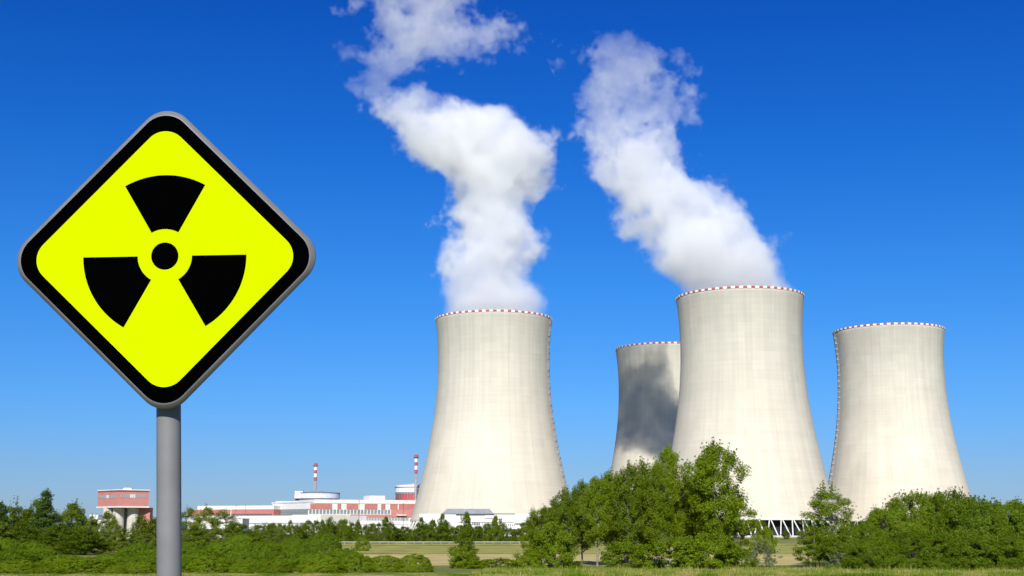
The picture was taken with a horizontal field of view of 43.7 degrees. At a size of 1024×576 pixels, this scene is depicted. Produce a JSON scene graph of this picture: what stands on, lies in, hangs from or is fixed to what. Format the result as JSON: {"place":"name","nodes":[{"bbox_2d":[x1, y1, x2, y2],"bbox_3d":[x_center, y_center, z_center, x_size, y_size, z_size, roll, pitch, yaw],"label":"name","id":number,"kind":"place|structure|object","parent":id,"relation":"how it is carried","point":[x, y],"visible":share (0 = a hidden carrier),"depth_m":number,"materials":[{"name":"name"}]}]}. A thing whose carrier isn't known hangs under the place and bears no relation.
{"place":"outdoors","nodes":[
{"label":"outdoors","id":0,"kind":"place"},
{"bbox_2d":[96,488,152,538],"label":"silo tower","id":1,"kind":"structure","parent":0,"point":[126,506],"depth_m":637.92,"materials":[{"name":"concrete"}]},
{"bbox_2d":[359,521,416,533],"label":"store building","id":2,"kind":"structure","parent":0,"point":[398,524],"depth_m":1111.29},
{"bbox_2d":[395,483,419,499],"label":"reactor building","id":3,"kind":"structure","parent":0,"point":[404,492],"depth_m":1326.03,"materials":[{"name":"metal"}]},
{"bbox_2d":[7,529,851,573],"bbox_3d":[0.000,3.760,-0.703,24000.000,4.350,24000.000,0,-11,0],"label":"ground","id":4,"kind":"structure","parent":0,"point":[442,568],"depth_m":197.38,"materials":[{"name":"green plant"}]},
{"bbox_2d":[0,537,29,560],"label":"willow bush","id":5,"kind":"object","parent":4,"relation":"on","point":[6,544],"visible":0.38,"depth_m":213.76,"materials":[{"name":"green plant"}]},
{"bbox_2d":[0,559,40,573],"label":"round bush","id":6,"kind":"object","parent":4,"relation":"on","point":[11,567],"visible":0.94,"depth_m":166.87,"materials":[{"name":"green plant"}]},
{"bbox_2d":[0,549,44,569],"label":"willow bush","id":7,"kind":"object","parent":4,"relation":"on","point":[5,555],"visible":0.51,"depth_m":181.95,"materials":[{"name":"green plant"}]},
{"bbox_2d":[0,518,46,547],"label":"broadleaf tree","id":8,"kind":"object","parent":4,"relation":"on","point":[24,527],"visible":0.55,"depth_m":282.92,"materials":[{"name":"green plant"}]},
{"bbox_2d":[21,488,59,550],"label":"spruce tree","id":9,"kind":"object","parent":4,"relation":"on","point":[44,508],"visible":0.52,"depth_m":294.10,"materials":[{"name":"green plant"}]},
{"bbox_2d":[17,548,68,558],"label":"willow bush","id":10,"kind":"object","parent":4,"relation":"on","point":[44,553],"visible":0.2,"depth_m":191.62,"materials":[{"name":"green plant"}]},
{"bbox_2d":[28,521,82,553],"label":"broadleaf tree","id":11,"kind":"object","parent":4,"relation":"on","point":[59,534],"visible":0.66,"depth_m":283.30,"materials":[{"name":"green plant"}]},
{"bbox_2d":[35,554,88,568],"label":"willow bush","id":12,"kind":"object","parent":4,"relation":"on","point":[50,560],"visible":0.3,"depth_m":177.59,"materials":[{"name":"green plant"}]},
{"bbox_2d":[54,498,89,548],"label":"broadleaf tree","id":13,"kind":"object","parent":4,"relation":"on","point":[71,511],"visible":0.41,"depth_m":300.18,"materials":[{"name":"green plant"}]},
{"bbox_2d":[53,527,115,554],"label":"broadleaf tree","id":14,"kind":"object","parent":4,"relation":"on","point":[94,540],"visible":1,"depth_m":277.24,"materials":[{"name":"green plant"}]},
{"bbox_2d":[50,556,120,573],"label":"round bush","id":15,"kind":"object","parent":4,"relation":"on","point":[84,564],"visible":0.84,"depth_m":167.94,"materials":[{"name":"green plant"}]},
{"bbox_2d":[94,509,114,547],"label":"roadside tree","id":16,"kind":"object","parent":4,"relation":"on","point":[107,516],"visible":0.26,"depth_m":324.02,"materials":[{"name":"green plant"}]},
{"bbox_2d":[103,556,153,569],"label":"willow bush","id":17,"kind":"object","parent":4,"relation":"on","point":[125,560],"visible":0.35,"depth_m":177.81,"materials":[{"name":"green plant"}]},
{"bbox_2d":[114,542,155,562],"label":"willow bush","id":18,"kind":"object","parent":4,"relation":"on","point":[126,549],"visible":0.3,"depth_m":201.07,"materials":[{"name":"green plant"}]},
{"bbox_2d":[124,561,155,573],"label":"round bush","id":19,"kind":"object","parent":4,"relation":"on","point":[144,567],"visible":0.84,"depth_m":167.94,"materials":[{"name":"green plant"}]},
{"bbox_2d":[125,548,155,567],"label":"willow bush","id":20,"kind":"object","parent":4,"relation":"on","point":[151,553],"visible":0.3,"depth_m":185.04,"materials":[{"name":"green plant"}]},
{"bbox_2d":[141,516,155,546],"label":"roadside tree","id":21,"kind":"object","parent":4,"relation":"on","point":[150,528],"visible":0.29,"depth_m":303.87,"materials":[{"name":"green plant"}]},
{"bbox_2d":[17,111,315,575],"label":"warning sign","id":22,"kind":"object","parent":4,"relation":"on","point":[166,260],"visible":1,"depth_m":5.09,"materials":[{"name":"metal"}]},
{"bbox_2d":[182,524,209,544],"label":"broadleaf tree","id":23,"kind":"object","parent":4,"relation":"on","point":[200,534],"visible":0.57,"depth_m":293.67,"materials":[{"name":"green plant"}]},
{"bbox_2d":[182,548,222,563],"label":"willow bush","id":24,"kind":"object","parent":4,"relation":"on","point":[198,553],"visible":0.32,"depth_m":183.40,"materials":[{"name":"green plant"}]},
{"bbox_2d":[184,556,230,572],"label":"round bush","id":25,"kind":"object","parent":4,"relation":"on","point":[223,566],"visible":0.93,"depth_m":168.40,"materials":[{"name":"green plant"}]},
{"bbox_2d":[204,538,246,555],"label":"willow bush","id":26,"kind":"object","parent":4,"relation":"on","point":[224,546],"visible":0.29,"depth_m":202.87,"materials":[{"name":"green plant"}]},
{"bbox_2d":[188,506,280,517],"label":"turbine hall","id":27,"kind":"structure","parent":4,"relation":"on","point":[257,510],"depth_m":1250.40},
{"bbox_2d":[226,534,253,552],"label":"willow bush","id":28,"kind":"object","parent":4,"relation":"on","point":[240,539],"visible":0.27,"depth_m":223.56,"materials":[{"name":"green plant"}]},
{"bbox_2d":[228,564,253,573],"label":"round bush","id":29,"kind":"object","parent":4,"relation":"on","point":[247,569],"visible":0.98,"depth_m":166.18,"materials":[{"name":"green plant"}]},
{"bbox_2d":[215,551,267,567],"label":"willow bush","id":30,"kind":"object","parent":4,"relation":"on","point":[236,557],"visible":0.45,"depth_m":183.58,"materials":[{"name":"green plant"}]},
{"bbox_2d":[232,541,283,564],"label":"willow bush","id":31,"kind":"object","parent":4,"relation":"on","point":[256,546],"visible":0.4,"depth_m":197.44,"materials":[{"name":"green plant"}]},
{"bbox_2d":[256,558,293,572],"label":"round bush","id":32,"kind":"object","parent":4,"relation":"on","point":[284,566],"visible":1,"depth_m":168.89,"materials":[{"name":"green plant"}]},
{"bbox_2d":[215,515,365,532],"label":"annex","id":33,"kind":"object","parent":4,"relation":"on","point":[282,520],"visible":0.15,"depth_m":1102.14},
{"bbox_2d":[271,501,313,515],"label":"glazed hall","id":34,"kind":"structure","parent":4,"relation":"on","point":[289,508],"depth_m":1236.29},
{"bbox_2d":[269,547,322,565],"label":"willow bush","id":35,"kind":"object","parent":4,"relation":"on","point":[287,555],"visible":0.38,"depth_m":185.44,"materials":[{"name":"green plant"}]},
{"bbox_2d":[289,553,335,571],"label":"willow bush","id":36,"kind":"object","parent":4,"relation":"on","point":[295,563],"visible":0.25,"depth_m":175.37,"materials":[{"name":"green plant"}]},
{"bbox_2d":[294,490,339,500],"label":"reactor building","id":37,"kind":"structure","parent":4,"relation":"on","point":[303,495],"depth_m":1287.36,"materials":[{"name":"metal"}]},
{"bbox_2d":[302,532,341,555],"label":"willow bush","id":38,"kind":"object","parent":4,"relation":"on","point":[325,543],"visible":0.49,"depth_m":213.39,"materials":[{"name":"green plant"}]},
{"bbox_2d":[297,555,347,573],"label":"round bush","id":39,"kind":"object","parent":4,"relation":"on","point":[305,566],"visible":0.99,"depth_m":167.62,"materials":[{"name":"green plant"}]},
{"bbox_2d":[336,517,350,542],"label":"roadside tree","id":40,"kind":"object","parent":4,"relation":"on","point":[344,529],"visible":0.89,"depth_m":461.10,"materials":[{"name":"green plant"}]},
{"bbox_2d":[324,548,363,557],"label":"willow bush","id":41,"kind":"object","parent":4,"relation":"on","point":[334,553],"visible":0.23,"depth_m":197.28,"materials":[{"name":"green plant"}]},
{"bbox_2d":[296,496,414,520],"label":"reactor hall","id":42,"kind":"structure","parent":4,"relation":"on","point":[374,508],"depth_m":1241.90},
{"bbox_2d":[335,554,376,572],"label":"round bush","id":43,"kind":"object","parent":4,"relation":"on","point":[349,560],"visible":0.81,"depth_m":171.27,"materials":[{"name":"green plant"}]},
{"bbox_2d":[379,516,391,542],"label":"roadside tree","id":44,"kind":"object","parent":4,"relation":"on","point":[387,533],"visible":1,"depth_m":457.28,"materials":[{"name":"green plant"}]},
{"bbox_2d":[367,555,405,571],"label":"round bush","id":45,"kind":"object","parent":4,"relation":"on","point":[391,562],"visible":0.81,"depth_m":172.50,"materials":[{"name":"green plant"}]},
{"bbox_2d":[396,553,434,571],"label":"round bush","id":46,"kind":"object","parent":4,"relation":"on","point":[422,560],"visible":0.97,"depth_m":172.69,"materials":[{"name":"green plant"}]},
{"bbox_2d":[419,509,493,534],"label":"service hall","id":47,"kind":"structure","parent":4,"relation":"on","point":[477,516],"depth_m":788.05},
{"bbox_2d":[90,546,835,553],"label":"verge","id":48,"kind":"structure","parent":4,"relation":"on","point":[481,549],"depth_m":344.65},
{"bbox_2d":[4,495,30,534],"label":"broadleaf tree","id":49,"kind":"object","parent":48,"relation":"on","point":[13,511],"visible":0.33,"depth_m":304.46,"materials":[{"name":"green plant"}]},
{"bbox_2d":[80,514,106,553],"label":"broadleaf tree","id":50,"kind":"object","parent":48,"relation":"on","point":[90,521],"visible":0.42,"depth_m":294.67,"materials":[{"name":"green plant"}]},
{"bbox_2d":[105,514,122,552],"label":"broadleaf tree","id":51,"kind":"object","parent":48,"relation":"on","point":[115,525],"visible":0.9,"depth_m":300.24,"materials":[{"name":"green plant"}]},
{"bbox_2d":[129,513,150,550],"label":"broadleaf tree","id":52,"kind":"object","parent":48,"relation":"on","point":[141,523],"visible":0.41,"depth_m":311.69,"materials":[{"name":"green plant"}]},
{"bbox_2d":[181,505,206,542],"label":"broadleaf tree","id":53,"kind":"object","parent":48,"relation":"on","point":[191,512],"visible":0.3,"depth_m":324.72,"materials":[{"name":"green plant"}]},
{"bbox_2d":[185,503,231,544],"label":"broadleaf tree","id":54,"kind":"object","parent":48,"relation":"on","point":[203,516],"visible":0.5,"depth_m":313.69,"materials":[{"name":"green plant"}]},
{"bbox_2d":[201,527,232,551],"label":"broadleaf tree","id":55,"kind":"object","parent":48,"relation":"on","point":[212,537],"visible":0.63,"depth_m":294.55,"materials":[{"name":"green plant"}]},
{"bbox_2d":[207,506,241,541],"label":"broadleaf tree","id":56,"kind":"object","parent":48,"relation":"on","point":[224,516],"visible":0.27,"depth_m":320.10,"materials":[{"name":"green plant"}]},
{"bbox_2d":[220,516,244,543],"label":"broadleaf tree","id":57,"kind":"object","parent":48,"relation":"on","point":[231,528],"visible":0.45,"depth_m":313.12,"materials":[{"name":"green plant"}]},
{"bbox_2d":[259,527,285,543],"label":"broadleaf tree","id":58,"kind":"object","parent":48,"relation":"on","point":[274,536],"visible":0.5,"depth_m":314.14,"materials":[{"name":"green plant"}]},
{"bbox_2d":[755,523,777,552],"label":"scrub bush","id":59,"kind":"object","parent":48,"relation":"on","point":[767,531],"visible":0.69,"depth_m":293.86,"materials":[{"name":"green plant"}]},
{"bbox_2d":[447,527,479,564],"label":"broadleaf tree","id":60,"kind":"object","parent":4,"relation":"on","point":[465,543],"visible":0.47,"depth_m":195.76,"materials":[{"name":"green plant"}]},
{"bbox_2d":[448,545,479,568],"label":"scrub bush","id":61,"kind":"object","parent":4,"relation":"on","point":[454,561],"visible":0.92,"depth_m":189.07,"materials":[{"name":"green plant"}]},
{"bbox_2d":[460,512,473,540],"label":"roadside tree","id":62,"kind":"object","parent":4,"relation":"on","point":[467,521],"visible":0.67,"depth_m":459.44,"materials":[{"name":"green plant"}]},
{"bbox_2d":[489,515,502,542],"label":"roadside tree","id":63,"kind":"object","parent":4,"relation":"on","point":[495,529],"visible":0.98,"depth_m":459.25,"materials":[{"name":"green plant"}]},
{"bbox_2d":[407,309,585,535],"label":"cooling tower","id":64,"kind":"structure","parent":4,"relation":"on","point":[493,446],"depth_m":883.62,"materials":[{"name":"concrete"}]},
{"bbox_2d":[475,557,521,568],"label":"scrub bush","id":65,"kind":"object","parent":4,"relation":"on","point":[495,561],"visible":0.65,"depth_m":188.50,"materials":[{"name":"green plant"}]},
{"bbox_2d":[494,513,531,536],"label":"office annex","id":66,"kind":"object","parent":4,"relation":"on","point":[513,520],"visible":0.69,"depth_m":793.37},
{"bbox_2d":[511,549,546,567],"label":"scrub bush","id":67,"kind":"object","parent":4,"relation":"on","point":[522,559],"visible":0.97,"depth_m":187.94,"materials":[{"name":"green plant"}]},
{"bbox_2d":[526,517,584,567],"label":"scrub bush","id":68,"kind":"object","parent":4,"relation":"on","point":[546,543],"visible":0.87,"depth_m":190.47,"materials":[{"name":"green plant"}]},
{"bbox_2d":[547,485,584,552],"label":"aspen tree","id":69,"kind":"object","parent":4,"relation":"on","point":[565,502],"visible":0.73,"depth_m":201.90,"materials":[{"name":"green plant"}]},
{"bbox_2d":[573,476,615,565],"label":"aspen tree","id":70,"kind":"object","parent":4,"relation":"on","point":[592,493],"visible":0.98,"depth_m":199.16,"materials":[{"name":"green plant"}]},
{"bbox_2d":[599,537,646,568],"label":"scrub bush","id":71,"kind":"object","parent":4,"relation":"on","point":[623,552],"visible":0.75,"depth_m":180.99,"materials":[{"name":"green plant"}]},
{"bbox_2d":[609,459,649,563],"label":"aspen tree","id":72,"kind":"object","parent":4,"relation":"on","point":[634,505],"visible":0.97,"depth_m":196.42,"materials":[{"name":"green plant"}]},
{"bbox_2d":[598,342,679,526],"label":"cooling tower","id":73,"kind":"structure","parent":4,"relation":"on","point":[649,378],"depth_m":1044.15,"materials":[{"name":"concrete"}]},
{"bbox_2d":[634,461,676,562],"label":"aspen tree","id":74,"kind":"object","parent":4,"relation":"on","point":[654,513],"visible":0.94,"depth_m":200.17,"materials":[{"name":"green plant"}]},
{"bbox_2d":[629,532,706,569],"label":"scrub bush","id":75,"kind":"object","parent":4,"relation":"on","point":[654,549],"visible":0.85,"depth_m":176.26,"materials":[{"name":"green plant"}]},
{"bbox_2d":[676,528,745,569],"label":"scrub bush","id":76,"kind":"object","parent":4,"relation":"on","point":[719,542],"visible":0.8,"depth_m":174.75,"materials":[{"name":"green plant"}]},
{"bbox_2d":[682,436,751,538],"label":"aspen tree","id":77,"kind":"object","parent":4,"relation":"on","point":[711,518],"visible":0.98,"depth_m":200.38,"materials":[{"name":"green plant"}]},
{"bbox_2d":[712,541,757,568],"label":"scrub bush","id":78,"kind":"object","parent":4,"relation":"on","point":[745,553],"visible":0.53,"depth_m":178.04,"materials":[{"name":"green plant"}]},
{"bbox_2d":[667,286,852,536],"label":"cooling tower","id":79,"kind":"structure","parent":4,"relation":"on","point":[743,388],"depth_m":796.91,"materials":[{"name":"concrete"}]},
{"bbox_2d":[742,539,782,566],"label":"grey shrub","id":80,"kind":"object","parent":4,"relation":"on","point":[755,553],"visible":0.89,"depth_m":195.18,"materials":[{"name":"green plant"}]},
{"bbox_2d":[791,522,826,566],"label":"tree","id":81,"kind":"object","parent":4,"relation":"on","point":[816,555],"visible":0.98,"depth_m":193.39,"materials":[{"name":"green plant"}]},
{"bbox_2d":[798,480,854,559],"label":"birch tree","id":82,"kind":"object","parent":4,"relation":"on","point":[823,508],"visible":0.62,"depth_m":200.23,"materials":[{"name":"green plant"}]},
{"bbox_2d":[818,521,891,567],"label":"thicket shrub","id":83,"kind":"object","parent":4,"relation":"on","point":[828,546],"visible":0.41,"depth_m":187.73,"materials":[{"name":"green plant"}]},
{"bbox_2d":[837,534,910,569],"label":"thicket shrub","id":84,"kind":"object","parent":4,"relation":"on","point":[862,548],"visible":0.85,"depth_m":173.57,"materials":[{"name":"green plant"}]},
{"bbox_2d":[841,505,926,564],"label":"thicket shrub","id":85,"kind":"object","parent":4,"relation":"on","point":[895,519],"visible":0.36,"depth_m":193.90,"materials":[{"name":"green plant"}]},
{"bbox_2d":[828,322,970,531],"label":"cooling tower","id":86,"kind":"structure","parent":4,"relation":"on","point":[894,433],"depth_m":941.91,"materials":[{"name":"concrete"}]},
{"bbox_2d":[879,488,958,558],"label":"thicket shrub","id":87,"kind":"object","parent":4,"relation":"on","point":[900,504],"visible":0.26,"depth_m":202.50,"materials":[{"name":"green plant"}]},
{"bbox_2d":[870,529,967,569],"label":"thicket shrub","id":88,"kind":"object","parent":4,"relation":"on","point":[929,537],"visible":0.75,"depth_m":173.18,"materials":[{"name":"green plant"}]},
{"bbox_2d":[905,486,993,565],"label":"thicket shrub","id":89,"kind":"object","parent":4,"relation":"on","point":[950,503],"visible":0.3,"depth_m":199.31,"materials":[{"name":"green plant"}]},
{"bbox_2d":[920,532,1021,570],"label":"thicket shrub","id":90,"kind":"object","parent":4,"relation":"on","point":[973,554],"visible":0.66,"depth_m":173.18,"materials":[{"name":"green plant"}]},
{"bbox_2d":[945,494,1023,561],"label":"thicket shrub","id":91,"kind":"object","parent":4,"relation":"on","point":[990,513],"visible":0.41,"depth_m":196.85,"materials":[{"name":"green plant"}]},
{"bbox_2d":[974,534,1023,569],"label":"thicket shrub","id":92,"kind":"object","parent":4,"relation":"on","point":[1015,541],"visible":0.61,"depth_m":173.14,"materials":[{"name":"green plant"}]},
{"bbox_2d":[975,496,1023,555],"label":"thicket shrub","id":93,"kind":"object","parent":4,"relation":"on","point":[1008,508],"visible":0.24,"depth_m":200.69,"materials":[{"name":"green plant"}]},
{"bbox_2d":[132,543,817,543],"bbox_3d":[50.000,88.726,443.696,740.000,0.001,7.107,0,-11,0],"label":"road","id":94,"kind":"structure","parent":0,"point":[487,543],"depth_m":444.66,"materials":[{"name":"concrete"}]},
{"bbox_2d":[0,563,1023,575],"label":"tall grass","id":95,"kind":"structure","parent":0,"point":[669,571],"depth_m":158.84,"materials":[{"name":"green plant"}]},
{"bbox_2d":[0,0,1023,525],"label":"sky","id":96,"kind":"structure","parent":0,"point":[589,166],"materials":[{"name":"blue"}]},
{"bbox_2d":[103,554,953,565],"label":"field","id":97,"kind":"structure","parent":0,"point":[588,559],"depth_m":246.24,"materials":[{"name":"plant"}]},
{"bbox_2d":[517,507,541,550],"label":"birch tree","id":98,"kind":"object","parent":97,"relation":"on","point":[526,545],"visible":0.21,"depth_m":221.05,"materials":[{"name":"green plant"}]},
{"bbox_2d":[523,506,554,563],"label":"aspen tree","id":99,"kind":"object","parent":97,"relation":"on","point":[534,520],"visible":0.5,"depth_m":209.54,"materials":[{"name":"green plant"}]},
{"bbox_2d":[564,478,596,563],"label":"aspen tree","id":100,"kind":"object","parent":97,"relation":"on","point":[581,486],"visible":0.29,"depth_m":207.91,"materials":[{"name":"green plant"}]},
{"bbox_2d":[587,467,632,556],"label":"aspen tree","id":101,"kind":"object","parent":97,"relation":"on","point":[607,478],"visible":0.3,"depth_m":204.17,"materials":[{"name":"green plant"}]},
{"bbox_2d":[626,456,662,548],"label":"aspen tree","id":102,"kind":"object","parent":97,"relation":"on","point":[641,468],"visible":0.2,"depth_m":208.98,"materials":[{"name":"green plant"}]},
{"bbox_2d":[647,444,692,564],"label":"aspen tree","id":103,"kind":"object","parent":97,"relation":"on","point":[669,457],"visible":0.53,"depth_m":204.74,"materials":[{"name":"green plant"}]},
{"bbox_2d":[681,478,719,539],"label":"aspen tree","id":104,"kind":"object","parent":97,"relation":"on","point":[689,521],"visible":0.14,"depth_m":206.00,"materials":[{"name":"green plant"}]},
{"bbox_2d":[721,486,765,563],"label":"birch tree","id":105,"kind":"object","parent":97,"relation":"on","point":[742,528],"visible":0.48,"depth_m":203.98,"materials":[{"name":"green plant"}]},
{"bbox_2d":[342,544,820,544],"bbox_3d":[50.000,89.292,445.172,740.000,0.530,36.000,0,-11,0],"label":"road bank","id":106,"kind":"structure","parent":0,"point":[489,544],"depth_m":434.01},
{"bbox_2d":[414,517,425,542],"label":"roadside tree","id":107,"kind":"object","parent":106,"relation":"on","point":[420,529],"visible":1,"depth_m":461.31,"materials":[{"name":"green plant"}]},
{"bbox_2d":[437,513,449,542],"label":"roadside tree","id":108,"kind":"object","parent":106,"relation":"on","point":[441,528],"visible":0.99,"depth_m":460.86,"materials":[{"name":"green plant"}]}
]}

